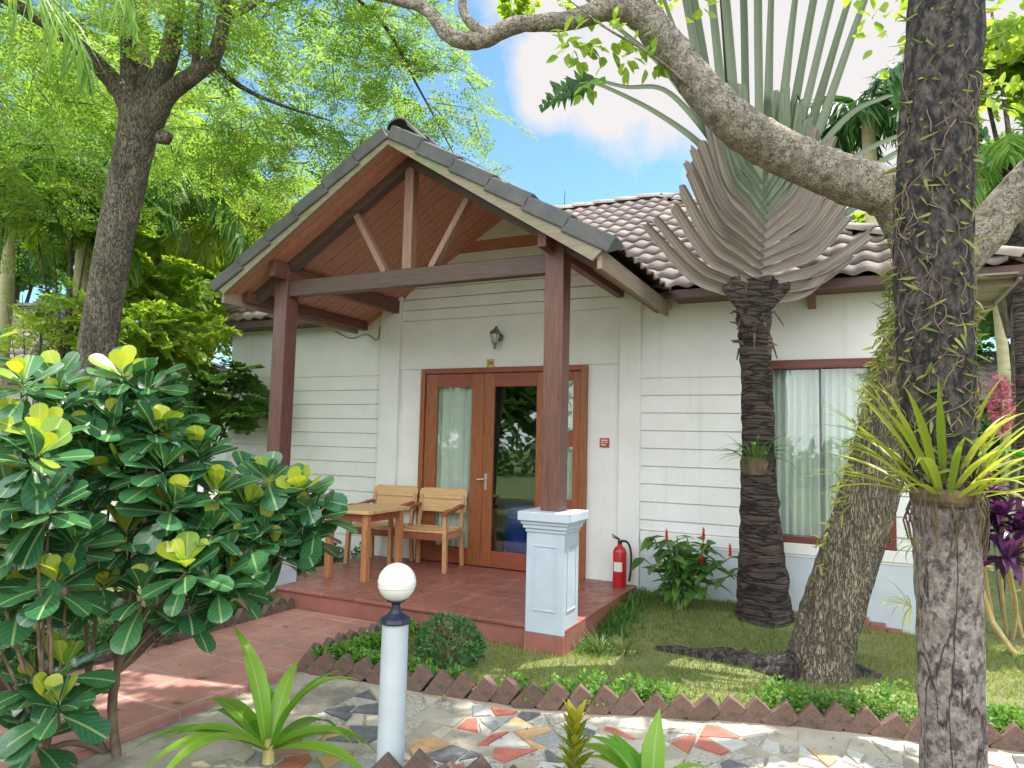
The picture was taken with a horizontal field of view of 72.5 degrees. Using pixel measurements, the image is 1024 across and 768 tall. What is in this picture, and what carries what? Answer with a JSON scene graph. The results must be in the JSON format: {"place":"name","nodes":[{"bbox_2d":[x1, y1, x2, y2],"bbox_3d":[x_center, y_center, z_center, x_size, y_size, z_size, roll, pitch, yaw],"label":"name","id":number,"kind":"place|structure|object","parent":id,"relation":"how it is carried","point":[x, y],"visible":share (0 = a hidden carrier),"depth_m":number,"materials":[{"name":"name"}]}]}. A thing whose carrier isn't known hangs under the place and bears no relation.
{"place":"outdoors","nodes":[
{"label":"outdoors","id":0,"kind":"place"},
{"bbox_2d":[0,608,376,767],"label":"red path","id":1,"kind":"structure","parent":0,"point":[146,705],"depth_m":4.62,"materials":[{"name":"tile"}]},
{"bbox_2d":[0,519,1023,731],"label":"lawn","id":2,"kind":"structure","parent":0,"point":[1016,642],"depth_m":5.19,"materials":[{"name":"plant"}]},
{"bbox_2d":[0,236,74,303],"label":"leafy tree","id":3,"kind":"object","parent":2,"relation":"on","point":[30,281],"visible":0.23,"depth_m":16.33,"materials":[{"name":"plant"}]},
{"bbox_2d":[0,130,109,399],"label":"palm tree","id":4,"kind":"object","parent":2,"relation":"on","point":[7,283],"visible":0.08,"depth_m":9.32,"materials":[{"name":"green plant"}]},
{"bbox_2d":[0,37,114,263],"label":"tree","id":5,"kind":"object","parent":2,"relation":"on","point":[4,194],"visible":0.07,"depth_m":8.23,"materials":[{"name":"plant"}]},
{"bbox_2d":[0,271,121,570],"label":"lime shrub","id":6,"kind":"object","parent":2,"relation":"on","point":[40,324],"visible":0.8,"depth_m":7.46,"materials":[{"name":"green plant"}]},
{"bbox_2d":[0,0,140,102],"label":"overhanging palm","id":7,"kind":"object","parent":2,"relation":"on","point":[85,73],"visible":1,"depth_m":4.08,"materials":[{"name":"green plant"}]},
{"bbox_2d":[0,155,159,512],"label":"lime shrub","id":8,"kind":"object","parent":2,"relation":"on","point":[142,232],"visible":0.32,"depth_m":8.06,"materials":[{"name":"green plant"}]},
{"bbox_2d":[0,119,207,554],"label":"palm tree","id":9,"kind":"object","parent":2,"relation":"on","point":[135,272],"visible":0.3,"depth_m":8.41,"materials":[{"name":"plant"}]},
{"bbox_2d":[7,5,220,183],"bbox_3d":[-8.512,-2.459,14.619,4.467,10.104,6.417,3,-5,-25],"label":"leafy tree","id":10,"kind":"object","parent":2,"relation":"on","point":[199,118],"visible":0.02,"depth_m":14.10,"materials":[{"name":"green plant"}]},
{"bbox_2d":[63,240,235,557],"bbox_3d":[-4.553,0.086,9.040,1.900,4.304,2.187,-1,-5,26],"label":"lime shrub","id":11,"kind":"object","parent":2,"relation":"on","point":[170,283],"visible":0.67,"depth_m":8.81,"materials":[{"name":"green plant"}]},
{"bbox_2d":[61,299,244,486],"bbox_3d":[-4.297,0.612,8.235,1.728,3.150,1.960,1,-5,2],"label":"lime shrub","id":12,"kind":"object","parent":2,"relation":"on","point":[154,333],"visible":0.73,"depth_m":8.02,"materials":[{"name":"green plant"}]},
{"bbox_2d":[113,379,206,473],"bbox_3d":[-4.178,0.978,7.516,1.538,2.297,1.806,0,-5,16],"label":"leafy tree","id":13,"kind":"object","parent":2,"relation":"on","point":[131,404],"visible":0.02,"depth_m":7.59,"materials":[{"name":"green plant"}]},
{"bbox_2d":[36,107,287,513],"bbox_3d":[-4.809,-0.713,9.682,3.330,5.945,3.348,-1,-5,26],"label":"palm tree","id":14,"kind":"object","parent":2,"relation":"on","point":[240,248],"visible":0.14,"depth_m":9.50,"materials":[{"name":"plant"}]},
{"bbox_2d":[121,266,232,461],"bbox_3d":[-4.883,0.268,10.726,2.851,4.203,2.510,-1,-5,26],"label":"lime shrub","id":15,"kind":"object","parent":2,"relation":"on","point":[220,348],"visible":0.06,"depth_m":10.45,"materials":[{"name":"plant"}]},
{"bbox_2d":[141,164,275,359],"bbox_3d":[-6.292,-0.865,14.010,4.228,6.923,4.920,6,-6,-44],"label":"leafy tree","id":16,"kind":"object","parent":2,"relation":"on","point":[159,233],"visible":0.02,"depth_m":13.32,"materials":[{"name":"green plant"}]},
{"bbox_2d":[162,355,269,492],"bbox_3d":[-3.609,0.945,8.713,1.565,2.596,1.458,1,-5,7],"label":"leafy tree","id":17,"kind":"object","parent":2,"relation":"on","point":[233,412],"visible":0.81,"depth_m":8.59,"materials":[{"name":"green plant"}]},
{"bbox_2d":[147,164,316,288],"bbox_3d":[-4.077,-0.392,10.306,2.603,5.437,2.901,-1,-5,26],"label":"palm tree","id":18,"kind":"object","parent":2,"relation":"on","point":[210,241],"visible":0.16,"depth_m":9.83,"materials":[{"name":"plant"}]},
{"bbox_2d":[0,0,535,639],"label":"feathery tree","id":19,"kind":"object","parent":2,"relation":"on","point":[142,96],"visible":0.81,"depth_m":6.50,"materials":[{"name":"green plant"}]},
{"bbox_2d":[413,611,486,669],"bbox_3d":[-0.443,1.849,4.970,0.555,0.441,0.499,-1,-5,26],"label":"round bush","id":20,"kind":"object","parent":2,"relation":"on","point":[448,656],"visible":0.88,"depth_m":4.91,"materials":[{"name":"green plant"}]},
{"bbox_2d":[576,626,618,653],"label":"grass tuft","id":21,"kind":"object","parent":2,"relation":"on","point":[597,642],"visible":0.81,"depth_m":5.25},
{"bbox_2d":[607,631,649,654],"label":"grass tuft","id":22,"kind":"object","parent":2,"relation":"on","point":[621,643],"visible":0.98,"depth_m":5.23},
{"bbox_2d":[309,618,1023,731],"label":"ground cover","id":23,"kind":"object","parent":2,"relation":"on","point":[360,647],"visible":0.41,"depth_m":4.21,"materials":[{"name":"green plant"}]},
{"bbox_2d":[631,527,737,610],"bbox_3d":[1.579,1.647,6.249,1.019,0.755,0.620,1,-5,3],"label":"red ginger","id":24,"kind":"object","parent":2,"relation":"on","point":[681,565],"visible":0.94,"depth_m":6.17,"materials":[{"name":"green plant"}]},
{"bbox_2d":[374,0,1023,683],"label":"leaning tree","id":25,"kind":"object","parent":2,"relation":"on","point":[828,624],"visible":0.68,"depth_m":4.51,"materials":[{"name":"brown plant"}]},
{"bbox_2d":[809,261,895,581],"bbox_3d":[2.318,0.230,4.652,0.694,2.223,0.258,-1,-5,29],"label":"mossy fern","id":26,"kind":"object","parent":25,"relation":"attached to","point":[883,328],"visible":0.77,"depth_m":4.64,"materials":[{"name":"green plant"}]},
{"bbox_2d":[539,0,993,628],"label":"travellers palm","id":27,"kind":"object","parent":2,"relation":"on","point":[743,214],"visible":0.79,"depth_m":5.87,"materials":[{"name":"grey plant"}]},
{"bbox_2d":[713,434,795,474],"bbox_3d":[1.990,0.573,5.816,0.684,0.369,0.656,-1,-5,26],"label":"epiphyte fern","id":28,"kind":"object","parent":27,"relation":"attached to","point":[754,465],"visible":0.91,"depth_m":5.82,"materials":[{"name":"green plant"}]},
{"bbox_2d":[870,621,885,631],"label":"wall base brick","id":29,"kind":"object","parent":2,"relation":"on","point":[878,626],"visible":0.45,"depth_m":5.88,"materials":[{"name":"brick"}]},
{"bbox_2d":[893,109,1023,579],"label":"palm tree","id":30,"kind":"object","parent":2,"relation":"on","point":[994,171],"visible":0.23,"depth_m":8.69,"materials":[{"name":"green plant"}]},
{"bbox_2d":[978,409,1000,500],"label":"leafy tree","id":31,"kind":"object","parent":2,"relation":"on","point":[995,445],"visible":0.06,"depth_m":12.58,"materials":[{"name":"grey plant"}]},
{"bbox_2d":[975,295,1010,361],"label":"leafy tree","id":32,"kind":"object","parent":2,"relation":"on","point":[986,327],"visible":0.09,"depth_m":14.07,"materials":[{"name":"green plant"}]},
{"bbox_2d":[978,369,1010,476],"bbox_3d":[9.838,1.299,11.773,3.719,3.031,3.903,-1,-5,26],"label":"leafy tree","id":33,"kind":"object","parent":2,"relation":"on","point":[984,429],"visible":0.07,"depth_m":12.27,"materials":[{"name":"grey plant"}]},
{"bbox_2d":[975,101,1022,553],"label":"leafy tree","id":34,"kind":"object","parent":2,"relation":"on","point":[1005,310],"visible":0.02,"depth_m":10.80,"materials":[{"name":"green plant"}]},
{"bbox_2d":[985,370,1015,520],"bbox_3d":[6.494,1.134,9.217,0.406,2.722,0.378,-1,-5,26],"label":"bougainvillea","id":35,"kind":"object","parent":2,"relation":"on","point":[1001,395],"visible":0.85,"depth_m":9.26,"materials":[{"name":"pink plant"}]},
{"bbox_2d":[979,470,1023,654],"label":"purple cordyline","id":36,"kind":"object","parent":2,"relation":"on","point":[1006,560],"visible":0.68,"depth_m":5.54,"materials":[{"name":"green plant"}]},
{"bbox_2d":[979,0,1023,246],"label":"leafy tree","id":37,"kind":"object","parent":2,"relation":"on","point":[1010,62],"visible":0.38,"depth_m":8.80,"materials":[{"name":"green plant"}]},
{"bbox_2d":[993,305,1010,500],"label":"palm tree","id":38,"kind":"object","parent":2,"relation":"on","point":[1003,356],"visible":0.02,"depth_m":11.72,"materials":[{"name":"plant"}]},
{"bbox_2d":[985,447,1023,618],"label":"fan palm","id":39,"kind":"object","parent":2,"relation":"on","point":[1020,454],"visible":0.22,"depth_m":6.49,"materials":[{"name":"green plant"}]},
{"bbox_2d":[0,0,1023,368],"label":"sky","id":40,"kind":"structure","parent":0,"point":[611,148],"materials":[{"name":"blue"}]},
{"bbox_2d":[77,672,1023,767],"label":"concrete path","id":41,"kind":"structure","parent":0,"point":[316,700],"depth_m":3.78,"materials":[{"name":"stone"}]},
{"bbox_2d":[132,625,374,767],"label":"dracaena","id":42,"kind":"object","parent":41,"relation":"on","point":[262,726],"visible":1,"depth_m":3.38,"materials":[{"name":"green plant"}]},
{"bbox_2d":[376,563,415,766],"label":"bollard lamp","id":43,"kind":"object","parent":41,"relation":"on","point":[396,584],"visible":0.98,"depth_m":3.32,"materials":[{"name":"metal"}]},
{"bbox_2d":[403,748,435,767],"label":"edging brick","id":44,"kind":"object","parent":41,"relation":"on","point":[420,758],"visible":1,"depth_m":3.19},
{"bbox_2d":[466,755,491,767],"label":"edging brick","id":45,"kind":"object","parent":41,"relation":"on","point":[480,761],"visible":1,"depth_m":3.15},
{"bbox_2d":[345,676,870,733],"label":"ground","id":46,"kind":"structure","parent":0,"point":[510,703],"depth_m":4.51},
{"bbox_2d":[6,302,230,521],"bbox_3d":[-9.460,0.450,13.456,8.102,4.115,6.122,0,-5,17],"label":"neighbour bungalow","id":47,"kind":"object","parent":46,"relation":"on","point":[12,385],"visible":0.06,"depth_m":11.33,"materials":[{"name":"white paint"}]},
{"bbox_2d":[0,592,286,669],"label":"border plants","id":48,"kind":"object","parent":46,"relation":"on","point":[99,641],"visible":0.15,"depth_m":5.00,"materials":[{"name":"green plant"}]},
{"bbox_2d":[0,329,357,767],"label":"glossy shrub","id":49,"kind":"object","parent":46,"relation":"on","point":[255,521],"visible":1,"depth_m":3.34,"materials":[{"name":"green plant"}]},
{"bbox_2d":[177,629,192,640],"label":"edging brick","id":50,"kind":"object","parent":46,"relation":"on","point":[182,636],"visible":0.14,"depth_m":5.27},
{"bbox_2d":[222,614,238,627],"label":"edging brick","id":51,"kind":"object","parent":46,"relation":"on","point":[231,620],"visible":0.27,"depth_m":5.68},
{"bbox_2d":[234,608,255,623],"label":"edging brick","id":52,"kind":"object","parent":46,"relation":"on","point":[241,615],"visible":0.53,"depth_m":5.80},
{"bbox_2d":[261,604,275,616],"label":"edging brick","id":53,"kind":"object","parent":46,"relation":"on","point":[266,610],"visible":0.3,"depth_m":6.04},
{"bbox_2d":[271,597,289,612],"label":"edging brick","id":54,"kind":"object","parent":46,"relation":"on","point":[283,606],"visible":0.6,"depth_m":6.17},
{"bbox_2d":[284,596,294,608],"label":"edging brick","id":55,"kind":"object","parent":46,"relation":"on","point":[290,603],"visible":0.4,"depth_m":6.30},
{"bbox_2d":[297,650,317,672],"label":"edging brick","id":56,"kind":"object","parent":46,"relation":"on","point":[308,659],"visible":0.42,"depth_m":4.73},
{"bbox_2d":[307,651,335,675],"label":"edging brick","id":57,"kind":"object","parent":46,"relation":"on","point":[323,664],"visible":0.69,"depth_m":4.66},
{"bbox_2d":[314,542,360,566],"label":"hedge","id":58,"kind":"object","parent":46,"relation":"on","point":[321,562],"visible":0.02,"depth_m":8.25,"materials":[{"name":"green plant"}]},
{"bbox_2d":[328,653,354,678],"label":"edging brick","id":59,"kind":"object","parent":46,"relation":"on","point":[344,665],"visible":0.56,"depth_m":4.62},
{"bbox_2d":[334,632,349,645],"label":"edging brick","id":60,"kind":"object","parent":46,"relation":"on","point":[339,637],"visible":0.35,"depth_m":5.12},
{"bbox_2d":[346,656,373,681],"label":"edging brick","id":61,"kind":"object","parent":46,"relation":"on","point":[362,668],"visible":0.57,"depth_m":4.57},
{"bbox_2d":[365,662,379,684],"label":"edging brick","id":62,"kind":"object","parent":46,"relation":"on","point":[373,677],"visible":0.24,"depth_m":4.53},
{"bbox_2d":[372,752,402,767],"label":"edging brick","id":63,"kind":"object","parent":46,"relation":"on","point":[387,760],"visible":1,"depth_m":3.21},
{"bbox_2d":[407,663,434,691],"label":"edging brick","id":64,"kind":"object","parent":46,"relation":"on","point":[421,677],"visible":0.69,"depth_m":4.41,"materials":[{"name":"brick"}]},
{"bbox_2d":[423,669,454,695],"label":"edging brick","id":65,"kind":"object","parent":46,"relation":"on","point":[442,681],"visible":0.7,"depth_m":4.36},
{"bbox_2d":[438,759,456,767],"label":"edging brick","id":66,"kind":"object","parent":46,"relation":"on","point":[449,763],"visible":1,"depth_m":3.18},
{"bbox_2d":[445,670,476,698],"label":"edging brick","id":67,"kind":"object","parent":46,"relation":"on","point":[463,685],"visible":0.76,"depth_m":4.32,"materials":[{"name":"brick"}]},
{"bbox_2d":[467,675,498,702],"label":"edging brick","id":68,"kind":"object","parent":46,"relation":"on","point":[485,689],"visible":0.69,"depth_m":4.27,"materials":[{"name":"brick"}]},
{"bbox_2d":[490,675,521,704],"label":"edging brick","id":69,"kind":"object","parent":46,"relation":"on","point":[509,688],"visible":0.77,"depth_m":4.23,"materials":[{"name":"brick"}]},
{"bbox_2d":[511,681,544,708],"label":"edging brick","id":70,"kind":"object","parent":46,"relation":"on","point":[532,691],"visible":0.74,"depth_m":4.18,"materials":[{"name":"brick"}]},
{"bbox_2d":[536,680,568,710],"bbox_3d":[0.244,1.893,4.184,0.110,0.185,0.060,40,-3,8],"label":"edging brick","id":71,"kind":"object","parent":46,"relation":"on","point":[556,694],"visible":0.73,"depth_m":4.16,"materials":[{"name":"brick"}]},
{"bbox_2d":[561,683,593,710],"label":"edging brick","id":72,"kind":"object","parent":46,"relation":"on","point":[579,694],"visible":0.62,"depth_m":4.15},
{"bbox_2d":[585,684,618,714],"bbox_3d":[0.533,1.895,4.140,0.110,0.185,0.060,38,-3,6],"label":"edging brick","id":73,"kind":"object","parent":46,"relation":"on","point":[607,695],"visible":0.76,"depth_m":4.11,"materials":[{"name":"brick"}]},
{"bbox_2d":[190,117,1023,656],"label":"bungalow","id":74,"kind":"object","parent":46,"relation":"on","point":[428,261],"visible":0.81,"depth_m":6.87,"materials":[{"name":"white paint"}]},
{"bbox_2d":[321,503,409,582],"bbox_3d":[-1.487,1.595,7.090,0.591,0.680,0.743,-1,-5,26],"label":"side table","id":75,"kind":"object","parent":74,"relation":"on","point":[365,514],"visible":0.74,"depth_m":6.89,"materials":[{"name":"brown wood"}]},
{"bbox_2d":[343,484,418,565],"bbox_3d":[-1.466,1.579,7.847,0.615,0.840,0.615,0,-5,21],"label":"armchair","id":76,"kind":"object","parent":74,"relation":"on","point":[398,495],"visible":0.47,"depth_m":7.95,"materials":[{"name":"brown wood"}]},
{"bbox_2d":[403,487,467,573],"bbox_3d":[-0.873,1.573,7.602,0.616,0.840,0.616,0,-5,18],"label":"armchair","id":77,"kind":"object","parent":74,"relation":"on","point":[446,501],"visible":0.8,"depth_m":7.73,"materials":[{"name":"brown wood"}]},
{"bbox_2d":[421,373,484,565],"bbox_3d":[-0.649,0.949,7.971,0.770,2.126,0.131,-1,-5,26],"label":"door","id":78,"kind":"structure","parent":74,"relation":"in","point":[454,417],"depth_m":7.99,"materials":[{"name":"red wood"}]},
{"bbox_2d":[490,326,502,348],"bbox_3d":[-0.177,-0.513,7.747,0.132,0.269,0.182,-1,-5,26],"label":"wall lantern","id":79,"kind":"object","parent":74,"relation":"attached to","point":[496,335],"depth_m":7.70,"materials":[{"name":"metal"}]},
{"bbox_2d":[476,372,542,570],"bbox_3d":[-0.005,0.932,7.573,0.803,2.126,0.110,-1,-5,26],"label":"door","id":80,"kind":"structure","parent":74,"relation":"in","point":[488,558],"depth_m":7.66,"materials":[{"name":"red wood"}]},
{"bbox_2d":[503,503,534,553],"bbox_3d":[0.113,1.720,7.973,0.440,0.690,0.440,-1,-5,26],"label":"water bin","id":81,"kind":"object","parent":74,"relation":"in","point":[515,535],"visible":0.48,"depth_m":7.80,"materials":[{"name":"blue plastic"}]},
{"bbox_2d":[567,371,580,508],"bbox_3d":[0.591,0.930,7.379,0.329,2.126,0.155,-1,-5,26],"label":"side window","id":82,"kind":"structure","parent":74,"relation":"in","point":[573,461],"depth_m":7.32,"materials":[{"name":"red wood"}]},
{"bbox_2d":[611,534,631,587],"bbox_3d":[1.065,1.720,6.798,0.134,0.503,0.183,4,-5,-32],"label":"fire extinguisher","id":83,"kind":"object","parent":74,"relation":"on","point":[619,563],"visible":0.98,"depth_m":6.76,"materials":[{"name":"red metal"}]},
{"bbox_2d":[770,358,896,550],"bbox_3d":[2.826,0.630,6.362,1.200,1.730,0.221,-1,-5,26],"label":"window","id":84,"kind":"structure","parent":74,"relation":"in","point":[800,418],"depth_m":6.44,"materials":[{"name":"red wood"}]},
{"bbox_2d":[609,688,643,715],"bbox_3d":[0.673,1.908,4.136,0.185,0.110,0.060,-38,-7,0],"label":"edging brick","id":85,"kind":"object","parent":46,"relation":"on","point":[629,702],"visible":0.71,"depth_m":4.11,"materials":[{"name":"brick"}]},
{"bbox_2d":[634,691,668,716],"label":"edging brick","id":86,"kind":"object","parent":46,"relation":"on","point":[650,707],"visible":0.55,"depth_m":4.10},
{"bbox_2d":[661,692,693,719],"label":"edging brick","id":87,"kind":"object","parent":46,"relation":"on","point":[681,702],"visible":0.56,"depth_m":4.07,"materials":[{"name":"brick"}]},
{"bbox_2d":[685,693,720,720],"bbox_3d":[1.111,1.917,4.084,0.185,0.110,0.060,-39,-4,-1],"label":"edging brick","id":88,"kind":"object","parent":46,"relation":"on","point":[706,708],"visible":0.68,"depth_m":4.06,"materials":[{"name":"brick"}]},
{"bbox_2d":[712,694,744,721],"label":"edging brick","id":89,"kind":"object","parent":46,"relation":"on","point":[732,708],"visible":0.64,"depth_m":4.06,"materials":[{"name":"brick"}]},
{"bbox_2d":[737,695,770,722],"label":"edging brick","id":90,"kind":"object","parent":46,"relation":"on","point":[757,709],"visible":0.66,"depth_m":4.05,"materials":[{"name":"brick"}]},
{"bbox_2d":[761,700,798,726],"bbox_3d":[1.546,1.930,4.035,0.185,0.110,0.060,-38,-13,9],"label":"edging brick","id":91,"kind":"object","parent":46,"relation":"on","point":[783,713],"visible":0.66,"depth_m":4.01,"materials":[{"name":"brick"}]},
{"bbox_2d":[790,702,825,728],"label":"edging brick","id":92,"kind":"object","parent":46,"relation":"on","point":[810,714],"visible":0.61,"depth_m":3.99,"materials":[{"name":"brick"}]},
{"bbox_2d":[817,701,852,731],"bbox_3d":[1.837,1.921,3.982,0.110,0.185,0.060,40,3,15],"label":"edging brick","id":93,"kind":"object","parent":46,"relation":"on","point":[836,721],"visible":0.63,"depth_m":3.96,"materials":[{"name":"brick"}]},
{"bbox_2d":[807,61,902,223],"bbox_3d":[4.861,-0.884,9.288,1.981,6.686,2.112,-1,-5,26],"label":"palm tree","id":94,"kind":"object","parent":46,"relation":"on","point":[868,125],"visible":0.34,"depth_m":9.33,"materials":[{"name":"green plant"}]},
{"bbox_2d":[843,705,880,733],"bbox_3d":[1.974,1.926,3.954,0.185,0.110,0.060,-41,-11,8],"label":"edging brick","id":95,"kind":"object","parent":46,"relation":"on","point":[865,720],"visible":0.67,"depth_m":3.93,"materials":[{"name":"brick"}]},
{"bbox_2d":[846,207,884,235],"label":"leafy tree","id":96,"kind":"object","parent":46,"relation":"on","point":[859,217],"visible":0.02,"depth_m":12.29,"materials":[{"name":"green plant"}]},
{"bbox_2d":[870,712,909,738],"bbox_3d":[2.113,1.940,3.908,0.185,0.110,0.060,-37,-11,9],"label":"edging brick","id":97,"kind":"object","parent":46,"relation":"on","point":[893,725],"visible":0.67,"depth_m":3.88,"materials":[{"name":"brick"}]},
{"bbox_2d":[902,714,918,741],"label":"edging brick","id":98,"kind":"object","parent":46,"relation":"on","point":[912,733],"visible":0.24,"depth_m":3.85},
{"bbox_2d":[976,351,1010,533],"bbox_3d":[11.794,1.049,14.906,7.111,4.165,6.121,-2,-5,32],"label":"neighbour bungalow","id":99,"kind":"object","parent":46,"relation":"on","point":[992,367],"visible":0.06,"depth_m":14.15,"materials":[{"name":"white paint"}]},
{"bbox_2d":[987,720,1000,745],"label":"edging brick","id":100,"kind":"object","parent":46,"relation":"on","point":[994,735],"visible":0.26,"depth_m":3.76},
{"bbox_2d":[989,722,1023,751],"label":"edging brick","id":101,"kind":"object","parent":46,"relation":"on","point":[1011,738],"visible":0.55,"depth_m":3.75,"materials":[{"name":"brick"}]},
{"bbox_2d":[569,585,671,657],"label":"long grass","id":102,"kind":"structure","parent":0,"point":[625,614],"depth_m":5.87,"materials":[{"name":"green plant"}]},
{"label":"front bed","id":103,"kind":"structure","parent":0,"visible":0},
{"bbox_2d":[552,699,595,767],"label":"croton","id":104,"kind":"object","parent":103,"relation":"on","point":[574,730],"visible":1,"depth_m":2.96,"materials":[{"name":"green plant"}]},
{"bbox_2d":[584,708,708,767],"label":"dracaena","id":105,"kind":"object","parent":103,"relation":"on","point":[616,750],"visible":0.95,"depth_m":2.93,"materials":[{"name":"green plant"}]},
{"bbox_2d":[891,0,987,767],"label":"vine covered tree","id":106,"kind":"object","parent":103,"relation":"on","point":[949,587],"visible":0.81,"depth_m":2.96,"materials":[{"name":"brown plant"}]},
{"bbox_2d":[880,576,911,633],"bbox_3d":[1.659,0.954,3.008,0.142,0.220,0.201,-3,-7,45],"label":"air plant","id":107,"kind":"object","parent":106,"relation":"attached to","point":[904,616],"visible":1,"depth_m":2.97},
{"bbox_2d":[786,371,1023,560],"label":"orchid clump","id":108,"kind":"object","parent":106,"relation":"attached to","point":[931,497],"visible":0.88,"depth_m":2.87,"materials":[{"name":"plant"}]},
{"bbox_2d":[877,0,1008,501],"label":"climbing fern","id":109,"kind":"object","parent":106,"relation":"attached to","point":[975,277],"visible":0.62,"depth_m":2.98,"materials":[{"name":"green plant"}]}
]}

